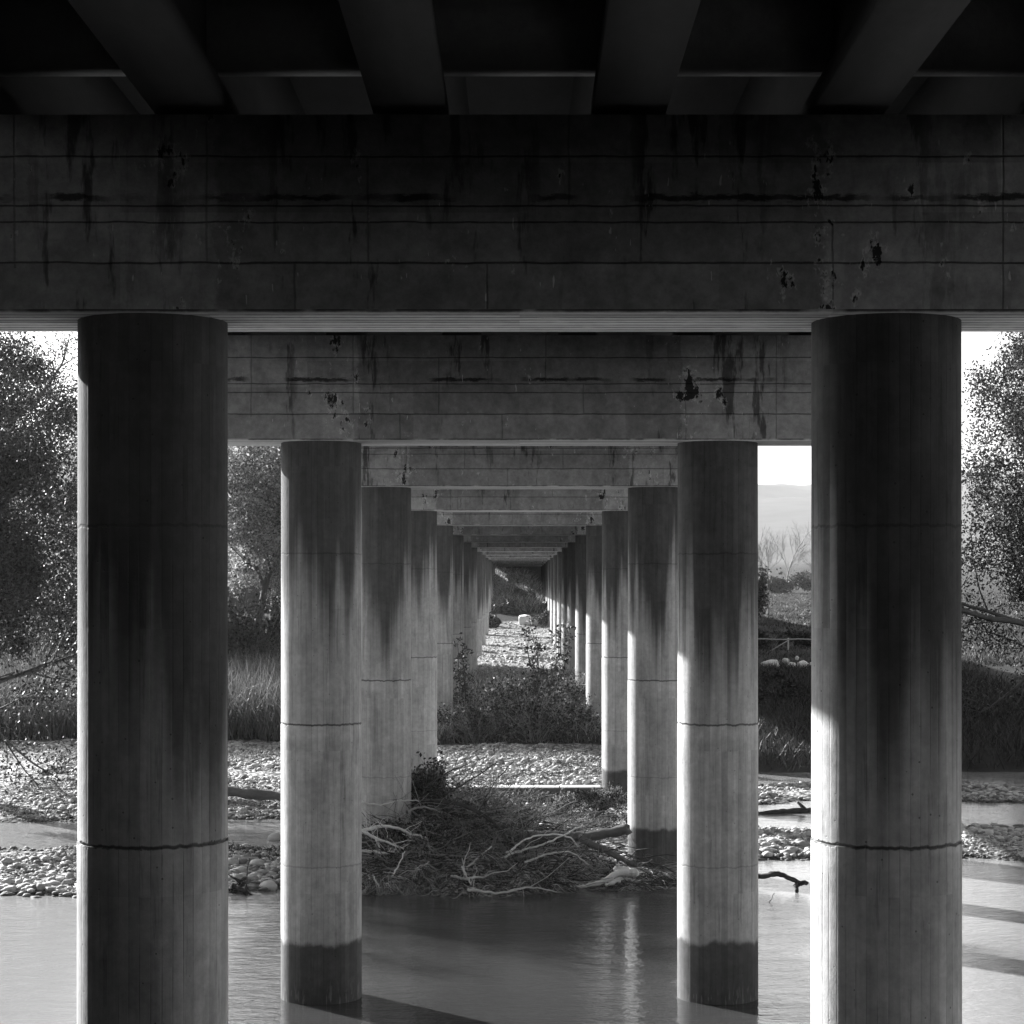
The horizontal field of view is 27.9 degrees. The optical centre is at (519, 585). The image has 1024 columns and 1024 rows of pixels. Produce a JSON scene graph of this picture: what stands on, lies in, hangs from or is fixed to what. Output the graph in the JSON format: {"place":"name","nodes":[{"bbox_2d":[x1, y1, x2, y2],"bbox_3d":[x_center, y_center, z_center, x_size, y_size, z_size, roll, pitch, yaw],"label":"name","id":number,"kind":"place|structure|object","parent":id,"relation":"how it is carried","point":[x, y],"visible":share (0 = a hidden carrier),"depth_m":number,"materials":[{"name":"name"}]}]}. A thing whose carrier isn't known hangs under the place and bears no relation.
{"place":"outdoors","nodes":[
{"label":"outdoors","id":0,"kind":"place"},
{"bbox_2d":[0,772,1023,1023],"bbox_3d":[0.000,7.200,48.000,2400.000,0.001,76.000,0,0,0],"label":"river water","id":1,"kind":"structure","parent":0,"point":[596,956],"depth_m":40.51,"materials":[{"name":"liquid"}]},
{"bbox_2d":[228,841,280,860],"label":"water weed","id":2,"kind":"object","parent":1,"relation":"on","point":[255,850],"visible":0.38,"depth_m":54.84,"materials":[{"name":"grey plant"}]},
{"bbox_2d":[259,880,277,890],"bbox_3d":[-5.922,7.103,48.881,0.370,0.264,0.501,0,0,-34],"label":"cobble","id":3,"kind":"object","parent":1,"relation":"on","point":[271,885],"visible":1,"depth_m":48.74,"materials":[{"name":"stone"}]},
{"bbox_2d":[268,832,280,840],"bbox_3d":[-6.896,7.130,58.466,0.484,0.292,0.430,0,0,0],"label":"cobble","id":4,"kind":"object","parent":1,"relation":"on","point":[275,836],"visible":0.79,"depth_m":58.30,"materials":[{"name":"stone"}]},
{"bbox_2d":[463,857,569,894],"bbox_3d":[-0.076,6.742,47.683,2.463,1.002,0.586,0,0,0],"label":"dead branch","id":5,"kind":"object","parent":1,"relation":"on","point":[490,892],"visible":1,"depth_m":47.65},
{"bbox_2d":[362,848,676,897],"bbox_3d":[-0.142,6.724,49.359,9.180,0.976,4.015,0,0,-20],"label":"flood straw","id":6,"kind":"object","parent":1,"relation":"on","point":[439,885],"visible":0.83,"depth_m":48.69,"materials":[{"name":"grey plant"}]},
{"bbox_2d":[450,847,517,884],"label":"dead branch","id":7,"kind":"object","parent":6,"relation":"on","point":[465,874],"visible":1,"depth_m":48.37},
{"bbox_2d":[570,863,638,887],"bbox_3d":[1.964,6.899,49.017,1.820,0.549,0.375,0,0,-23],"label":"root stump","id":8,"kind":"object","parent":1,"relation":"on","point":[618,872],"visible":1,"depth_m":49.05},
{"bbox_2d":[758,871,808,892],"bbox_3d":[6.123,6.997,48.947,1.539,0.435,0.441,0,0,40],"label":"snag","id":9,"kind":"object","parent":1,"relation":"on","point":[797,884],"visible":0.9,"depth_m":48.84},
{"bbox_2d":[758,802,810,814],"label":"fallen log","id":10,"kind":"object","parent":1,"relation":"on","point":[802,809],"visible":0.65,"depth_m":65.23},
{"bbox_2d":[0,460,1023,896],"bbox_3d":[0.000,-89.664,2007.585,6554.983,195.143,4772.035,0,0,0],"label":"ground","id":11,"kind":"structure","parent":0,"point":[784,508],"depth_m":129.12,"materials":[{"name":"gravel"}]},
{"bbox_2d":[0,332,76,792],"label":"dense tree","id":12,"kind":"object","parent":11,"relation":"on","point":[29,575],"visible":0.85,"depth_m":67.90,"materials":[{"name":"grey plant"}]},
{"bbox_2d":[0,332,76,667],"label":"dense tree","id":13,"kind":"object","parent":11,"relation":"on","point":[53,375],"visible":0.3,"depth_m":118.62,"materials":[{"name":"grey plant"}]},
{"bbox_2d":[11,375,76,610],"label":"leafy tree","id":14,"kind":"object","parent":11,"relation":"on","point":[70,469],"visible":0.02,"depth_m":124.82,"materials":[{"name":"grey plant"}]},
{"bbox_2d":[25,385,76,586],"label":"leafy tree","id":15,"kind":"object","parent":11,"relation":"on","point":[63,481],"depth_m":159.75,"materials":[{"name":"grey plant"}]},
{"bbox_2d":[43,552,76,667],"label":"shrub","id":16,"kind":"object","parent":11,"relation":"on","point":[69,641],"visible":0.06,"depth_m":106.54,"materials":[{"name":"grey plant"}]},
{"bbox_2d":[0,610,277,672],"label":"meadow grass","id":17,"kind":"structure","parent":11,"relation":"on","point":[40,640],"depth_m":144.89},
{"bbox_2d":[0,636,280,741],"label":"reeds","id":18,"kind":"object","parent":11,"relation":"on","point":[254,703],"visible":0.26,"depth_m":83.70,"materials":[{"name":"plant"}]},
{"bbox_2d":[228,858,238,864],"bbox_3d":[-7.264,6.991,52.221,0.360,0.224,0.299,0,0,0],"label":"cobble","id":19,"kind":"object","parent":11,"relation":"on","point":[231,861],"visible":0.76,"depth_m":52.10,"materials":[{"name":"stone"}]},
{"bbox_2d":[228,858,253,894],"bbox_3d":[-6.318,7.010,48.387,1.151,1.352,0.901,0,0,0],"label":"snag","id":20,"kind":"object","parent":11,"relation":"on","point":[240,884],"visible":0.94,"depth_m":48.12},
{"bbox_2d":[228,446,280,631],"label":"leafy tree","id":21,"kind":"object","parent":11,"relation":"on","point":[256,475],"visible":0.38,"depth_m":128.38,"materials":[{"name":"grey plant"}]},
{"bbox_2d":[228,567,280,668],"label":"shrub","id":22,"kind":"object","parent":11,"relation":"on","point":[273,623],"visible":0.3,"depth_m":103.20,"materials":[{"name":"grey plant"}]},
{"bbox_2d":[228,446,280,610],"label":"leafy tree","id":23,"kind":"object","parent":11,"relation":"on","point":[255,575],"visible":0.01,"depth_m":134.76,"materials":[{"name":"grey plant"}]},
{"bbox_2d":[228,786,280,800],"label":"fallen log","id":24,"kind":"object","parent":11,"relation":"on","point":[254,794],"visible":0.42,"depth_m":65.76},
{"bbox_2d":[228,541,280,639],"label":"leafy tree","id":25,"kind":"object","parent":11,"relation":"on","point":[237,593],"depth_m":151.60,"materials":[{"name":"grey plant"}]},
{"bbox_2d":[250,858,263,865],"bbox_3d":[-6.593,6.959,51.843,0.372,0.218,0.420,0,0,0],"label":"cobble","id":26,"kind":"object","parent":11,"relation":"on","point":[257,861],"visible":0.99,"depth_m":51.71,"materials":[{"name":"stone"}]},
{"bbox_2d":[250,619,280,672],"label":"shrub","id":27,"kind":"object","parent":11,"relation":"on","point":[262,637],"visible":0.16,"depth_m":100.31,"materials":[{"name":"grey plant"}]},
{"bbox_2d":[1,741,627,826],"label":"gravel weeds","id":28,"kind":"object","parent":11,"relation":"on","point":[569,815],"visible":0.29,"depth_m":73.46,"materials":[{"name":"grey plant"}]},
{"bbox_2d":[411,751,453,837],"bbox_3d":[-2.449,5.395,53.190,1.557,2.280,1.555,0,0,0],"label":"bush","id":29,"kind":"object","parent":11,"relation":"on","point":[434,786],"visible":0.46,"depth_m":53.07,"materials":[{"name":"black plant"}]},
{"bbox_2d":[453,632,474,702],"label":"sapling","id":30,"kind":"object","parent":11,"relation":"on","point":[460,672],"visible":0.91,"depth_m":92.17,"materials":[{"name":"grey plant"}]},
{"bbox_2d":[453,685,482,719],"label":"scrub bush","id":31,"kind":"object","parent":11,"relation":"on","point":[462,697],"visible":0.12,"depth_m":91.48,"materials":[{"name":"grey plant"}]},
{"bbox_2d":[437,691,514,744],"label":"scrub bush","id":32,"kind":"object","parent":11,"relation":"on","point":[468,724],"visible":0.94,"depth_m":83.33,"materials":[{"name":"grey plant"}]},
{"bbox_2d":[459,784,527,811],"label":"bramble","id":33,"kind":"object","parent":11,"relation":"on","point":[508,796],"visible":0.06,"depth_m":56.33,"materials":[{"name":"grey plant"}]},
{"bbox_2d":[363,777,624,885],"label":"leaf litter","id":34,"kind":"object","parent":11,"relation":"on","point":[413,839],"visible":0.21,"depth_m":50.91,"materials":[{"name":"grey plant"}]},
{"bbox_2d":[362,810,437,856],"bbox_3d":[-3.022,6.170,51.307,2.126,1.212,1.230,0,0,0],"label":"bramble","id":35,"kind":"object","parent":34,"relation":"on","point":[394,838],"visible":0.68,"depth_m":51.04,"materials":[{"name":"grey plant"}]},
{"bbox_2d":[489,611,502,628],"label":"bush","id":36,"kind":"object","parent":11,"relation":"on","point":[495,622],"visible":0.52,"depth_m":195.74,"materials":[{"name":"grey plant"}]},
{"bbox_2d":[493,573,509,594],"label":"bush","id":37,"kind":"object","parent":11,"relation":"on","point":[499,583],"visible":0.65,"depth_m":225.72,"materials":[{"name":"grey plant"}]},
{"bbox_2d":[493,596,516,613],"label":"bush","id":38,"kind":"object","parent":11,"relation":"on","point":[505,605],"visible":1,"depth_m":211.63,"materials":[{"name":"grey plant"}]},
{"bbox_2d":[0,114,1023,1023],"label":"bridge pier","id":39,"kind":"structure","parent":11,"relation":"on","point":[152,260],"depth_m":18.86,"materials":[{"name":"concrete"}]},
{"bbox_2d":[0,621,1023,897],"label":"river gravel","id":40,"kind":"structure","parent":11,"relation":"on","point":[30,883],"depth_m":66.08,"materials":[{"name":"gravel"}]},
{"bbox_2d":[502,571,530,586],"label":"bush","id":41,"kind":"object","parent":11,"relation":"on","point":[515,578],"visible":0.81,"depth_m":231.15,"materials":[{"name":"grey plant"}]},
{"bbox_2d":[478,666,557,699],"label":"scrub bush","id":42,"kind":"object","parent":11,"relation":"on","point":[500,685],"visible":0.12,"depth_m":96.45,"materials":[{"name":"grey plant"}]},
{"bbox_2d":[467,669,569,723],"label":"scrub bush","id":43,"kind":"object","parent":11,"relation":"on","point":[511,692],"visible":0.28,"depth_m":88.16,"materials":[{"name":"grey plant"}]},
{"bbox_2d":[491,566,546,612],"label":"mound grass","id":44,"kind":"structure","parent":11,"relation":"on","point":[526,603],"depth_m":224.70,"materials":[{"name":"plant"}]},
{"bbox_2d":[228,332,810,1004],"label":"bridge pier","id":45,"kind":"structure","parent":11,"relation":"on","point":[322,410],"depth_m":35.46,"materials":[{"name":"concrete"}]},
{"bbox_2d":[361,446,677,866],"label":"bridge pier","id":46,"kind":"structure","parent":11,"relation":"on","point":[393,476],"depth_m":52.08,"materials":[{"name":"concrete"}]},
{"bbox_2d":[411,489,627,799],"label":"bridge pier","id":47,"kind":"structure","parent":11,"relation":"on","point":[427,505],"depth_m":68.67,"materials":[{"name":"concrete"}]},
{"bbox_2d":[437,512,601,737],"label":"bridge pier","id":48,"kind":"structure","parent":11,"relation":"on","point":[448,521],"depth_m":85.31,"materials":[{"name":"concrete"}]},
{"bbox_2d":[362,742,676,891],"bbox_3d":[-0.307,5.956,64.918,10.660,3.316,33.230,0,0,0],"label":"pale brushwood","id":49,"kind":"object","parent":11,"relation":"on","point":[493,841],"visible":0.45,"depth_m":52.05,"materials":[{"name":"wood"}]},
{"bbox_2d":[362,846,395,853],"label":"dead branch","id":50,"kind":"object","parent":49,"relation":"on","point":[367,851],"visible":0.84,"depth_m":49.92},
{"bbox_2d":[362,799,418,805],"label":"dead branch","id":51,"kind":"object","parent":49,"relation":"on","point":[363,802],"visible":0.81,"depth_m":51.78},
{"bbox_2d":[362,809,425,855],"bbox_3d":[-3.199,5.776,50.284,1.810,1.691,1.131,0,0,0],"label":"dead branch","id":52,"kind":"object","parent":49,"relation":"on","point":[371,828],"visible":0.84,"depth_m":50.30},
{"bbox_2d":[395,772,446,821],"bbox_3d":[-2.430,5.244,51.375,1.385,1.315,0.358,0,0,-18],"label":"dead branch","id":53,"kind":"object","parent":49,"relation":"on","point":[409,811],"visible":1,"depth_m":51.35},
{"bbox_2d":[392,846,454,869],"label":"dead branch","id":54,"kind":"object","parent":49,"relation":"on","point":[431,864],"visible":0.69,"depth_m":49.44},
{"bbox_2d":[403,828,473,863],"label":"dead branch","id":55,"kind":"object","parent":49,"relation":"on","point":[436,854],"visible":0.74,"depth_m":50.11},
{"bbox_2d":[423,751,496,797],"bbox_3d":[-1.476,5.092,53.115,1.945,1.894,1.440,0,0,0],"label":"dead branch","id":56,"kind":"object","parent":49,"relation":"on","point":[450,791],"visible":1,"depth_m":52.87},
{"bbox_2d":[414,787,528,852],"bbox_3d":[-1.173,5.838,51.836,3.353,1.626,0.483,0,0,34],"label":"dead branch","id":57,"kind":"object","parent":49,"relation":"on","point":[487,817],"visible":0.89,"depth_m":51.80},
{"bbox_2d":[477,761,514,811],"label":"dead branch","id":58,"kind":"object","parent":49,"relation":"on","point":[491,787],"visible":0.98,"depth_m":51.94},
{"bbox_2d":[498,825,582,859],"bbox_3d":[0.055,6.594,49.861,3.331,1.468,0.255,0,0,-23],"label":"dead branch","id":59,"kind":"object","parent":49,"relation":"on","point":[525,848],"visible":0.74,"depth_m":50.14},
{"bbox_2d":[506,834,578,853],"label":"dead branch","id":60,"kind":"object","parent":49,"relation":"on","point":[515,846],"visible":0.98,"depth_m":50.26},
{"bbox_2d":[521,849,588,868],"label":"dead branch","id":61,"kind":"object","parent":49,"relation":"on","point":[537,857],"visible":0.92,"depth_m":49.94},
{"bbox_2d":[507,824,638,866],"bbox_3d":[1.435,6.459,52.005,3.579,1.001,0.730,0,0,27],"label":"fallen log","id":62,"kind":"object","parent":49,"relation":"on","point":[615,831],"visible":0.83,"depth_m":51.75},
{"bbox_2d":[453,526,585,696],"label":"bridge pier","id":63,"kind":"structure","parent":11,"relation":"on","point":[461,532],"depth_m":101.95,"materials":[{"name":"concrete"}]},
{"bbox_2d":[464,536,574,682],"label":"bridge pier","id":64,"kind":"structure","parent":11,"relation":"on","point":[469,540],"depth_m":118.60,"materials":[{"name":"concrete"}]},
{"bbox_2d":[471,543,567,669],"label":"bridge pier","id":65,"kind":"structure","parent":11,"relation":"on","point":[475,546],"depth_m":135.22,"materials":[{"name":"concrete"}]},
{"bbox_2d":[477,548,561,655],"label":"bridge pier","id":66,"kind":"structure","parent":11,"relation":"on","point":[479,593],"depth_m":151.82,"materials":[{"name":"concrete"}]},
{"bbox_2d":[437,662,601,742],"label":"tall grass","id":67,"kind":"structure","parent":11,"relation":"on","point":[481,680],"depth_m":99.32,"materials":[{"name":"plant"}]},
{"bbox_2d":[482,552,556,644],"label":"bridge pier","id":68,"kind":"structure","parent":11,"relation":"on","point":[484,554],"depth_m":168.50,"materials":[{"name":"concrete"}]},
{"bbox_2d":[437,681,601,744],"bbox_3d":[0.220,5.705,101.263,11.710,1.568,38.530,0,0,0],"label":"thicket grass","id":69,"kind":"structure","parent":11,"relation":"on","point":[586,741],"depth_m":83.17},
{"bbox_2d":[486,555,552,634],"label":"bridge pier","id":70,"kind":"structure","parent":11,"relation":"on","point":[518,556],"depth_m":185.08,"materials":[{"name":"concrete"}]},
{"bbox_2d":[489,558,549,626],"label":"bridge pier","id":71,"kind":"structure","parent":11,"relation":"on","point":[490,559],"depth_m":201.71,"materials":[{"name":"concrete"}]},
{"bbox_2d":[491,560,547,600],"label":"bridge pier","id":72,"kind":"structure","parent":11,"relation":"on","point":[492,561],"depth_m":218.28,"materials":[{"name":"concrete"}]},
{"bbox_2d":[493,562,545,595],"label":"bridge pier","id":73,"kind":"structure","parent":11,"relation":"on","point":[494,563],"depth_m":234.63,"materials":[{"name":"concrete"}]},
{"bbox_2d":[495,564,543,589],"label":"bridge pier","id":74,"kind":"structure","parent":11,"relation":"on","point":[528,564],"depth_m":251.52,"materials":[{"name":"concrete"}]},
{"bbox_2d":[497,565,541,583],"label":"bridge pier","id":75,"kind":"structure","parent":11,"relation":"on","point":[525,565],"depth_m":267.81,"materials":[{"name":"concrete"}]},
{"bbox_2d":[519,615,530,624],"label":"stone block","id":76,"kind":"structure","parent":11,"relation":"on","point":[523,619],"depth_m":202.56,"materials":[{"name":"stone"}]},
{"bbox_2d":[514,586,536,599],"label":"bush","id":77,"kind":"object","parent":11,"relation":"on","point":[517,589],"visible":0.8,"depth_m":221.91,"materials":[{"name":"grey plant"}]},
{"bbox_2d":[480,682,578,742],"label":"scrub bush","id":78,"kind":"object","parent":11,"relation":"on","point":[527,717],"visible":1,"depth_m":82.98,"materials":[{"name":"grey plant"}]},
{"bbox_2d":[526,566,540,581],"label":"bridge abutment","id":79,"kind":"object","parent":11,"relation":"on","point":[537,570],"depth_m":296.40,"materials":[{"name":"concrete"}]},
{"bbox_2d":[519,784,553,806],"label":"bramble","id":80,"kind":"object","parent":11,"relation":"on","point":[539,797],"visible":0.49,"depth_m":66.60,"materials":[{"name":"grey plant"}]},
{"bbox_2d":[518,613,555,719],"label":"sapling","id":81,"kind":"object","parent":11,"relation":"on","point":[538,646],"visible":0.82,"depth_m":86.10,"materials":[{"name":"black plant"}]},
{"bbox_2d":[538,607,548,624],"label":"bush","id":82,"kind":"object","parent":11,"relation":"on","point":[543,618],"visible":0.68,"depth_m":202.29,"materials":[{"name":"grey plant"}]},
{"bbox_2d":[539,600,547,612],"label":"bush","id":83,"kind":"object","parent":11,"relation":"on","point":[544,604],"visible":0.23,"depth_m":213.38,"materials":[{"name":"grey plant"}]},
{"bbox_2d":[536,621,576,736],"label":"sapling","id":84,"kind":"object","parent":11,"relation":"on","point":[556,668],"visible":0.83,"depth_m":84.64,"materials":[{"name":"black plant"}]},
{"bbox_2d":[528,672,585,728],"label":"scrub bush","id":85,"kind":"object","parent":11,"relation":"on","point":[574,689],"visible":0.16,"depth_m":90.35,"materials":[{"name":"grey plant"}]},
{"bbox_2d":[531,786,589,820],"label":"bramble","id":86,"kind":"object","parent":11,"relation":"on","point":[565,801],"visible":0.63,"depth_m":61.40,"materials":[{"name":"grey plant"}]},
{"bbox_2d":[554,667,585,692],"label":"scrub bush","id":87,"kind":"object","parent":11,"relation":"on","point":[574,681],"visible":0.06,"depth_m":98.52,"materials":[{"name":"grey plant"}]},
{"bbox_2d":[546,686,601,741],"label":"scrub bush","id":88,"kind":"object","parent":11,"relation":"on","point":[579,711],"visible":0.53,"depth_m":83.89,"materials":[{"name":"grey plant"}]},
{"bbox_2d":[570,783,627,813],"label":"bramble","id":89,"kind":"object","parent":11,"relation":"on","point":[590,798],"visible":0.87,"depth_m":63.78,"materials":[{"name":"grey plant"}]},
{"bbox_2d":[583,780,627,805],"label":"bramble","id":90,"kind":"object","parent":11,"relation":"on","point":[602,790],"visible":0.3,"depth_m":67.20,"materials":[{"name":"grey plant"}]},
{"bbox_2d":[758,688,766,712],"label":"shrub","id":91,"kind":"object","parent":11,"relation":"on","point":[760,698],"visible":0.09,"depth_m":95.08,"materials":[{"name":"black plant"}]},
{"bbox_2d":[758,560,771,616],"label":"evergreen shrub","id":92,"kind":"object","parent":11,"relation":"on","point":[763,597],"visible":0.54,"depth_m":220.60,"materials":[{"name":"black plant"}]},
{"bbox_2d":[761,660,779,665],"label":"boulder","id":93,"kind":"object","parent":11,"relation":"on","point":[770,661],"visible":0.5,"depth_m":131.68,"materials":[{"name":"stone"}]},
{"bbox_2d":[758,527,785,613],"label":"bare tree","id":94,"kind":"object","parent":11,"relation":"on","point":[768,556],"visible":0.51,"depth_m":236.01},
{"bbox_2d":[758,667,785,684],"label":"shrub","id":95,"kind":"object","parent":11,"relation":"on","point":[780,676],"visible":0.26,"depth_m":113.49,"materials":[{"name":"black plant"}]},
{"bbox_2d":[758,627,793,649],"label":"shrub","id":96,"kind":"object","parent":11,"relation":"on","point":[763,644],"visible":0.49,"depth_m":154.41,"materials":[{"name":"black plant"}]},
{"bbox_2d":[758,677,806,703],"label":"shrub","id":97,"kind":"object","parent":11,"relation":"on","point":[785,688],"visible":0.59,"depth_m":100.62,"materials":[{"name":"black plant"}]},
{"bbox_2d":[758,638,810,650],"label":"rail fence","id":98,"kind":"object","parent":11,"relation":"on","point":[788,639],"visible":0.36,"depth_m":149.86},
{"bbox_2d":[765,567,810,592],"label":"hedge bush","id":99,"kind":"object","parent":11,"relation":"on","point":[776,584],"visible":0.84,"depth_m":370.78,"materials":[{"name":"grey plant"}]},
{"bbox_2d":[768,522,810,581],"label":"bare tree","id":100,"kind":"object","parent":11,"relation":"on","point":[800,555],"visible":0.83,"depth_m":379.78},
{"bbox_2d":[782,627,810,647],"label":"shrub","id":101,"kind":"object","parent":11,"relation":"on","point":[801,634],"visible":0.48,"depth_m":159.13,"materials":[{"name":"black plant"}]},
{"bbox_2d":[798,529,810,578],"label":"bare tree","id":102,"kind":"object","parent":11,"relation":"on","point":[807,562],"visible":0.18,"depth_m":260.28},
{"bbox_2d":[758,592,1023,667],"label":"field grass","id":103,"kind":"structure","parent":11,"relation":"on","point":[978,660],"depth_m":178.07,"materials":[{"name":"plant"}]},
{"bbox_2d":[962,332,1023,724],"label":"dense tree","id":104,"kind":"object","parent":11,"relation":"on","point":[1009,419],"visible":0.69,"depth_m":91.78,"materials":[{"name":"grey plant"}]},
{"bbox_2d":[962,332,1023,626],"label":"dense tree","id":105,"kind":"object","parent":11,"relation":"on","point":[999,429],"visible":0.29,"depth_m":104.14,"materials":[{"name":"grey plant"}]},
{"bbox_2d":[0,0,1023,334],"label":"bridge deck","id":106,"kind":"structure","parent":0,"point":[510,56],"depth_m":19.39,"materials":[{"name":"concrete"}]},
{"bbox_2d":[0,332,1023,484],"label":"sky","id":107,"kind":"structure","parent":0,"point":[776,464],"materials":[{"name":"white"}]},
{"bbox_2d":[758,659,1023,771],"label":"bank grass","id":108,"kind":"structure","parent":0,"point":[772,709],"depth_m":89.78,"materials":[{"name":"plant"}]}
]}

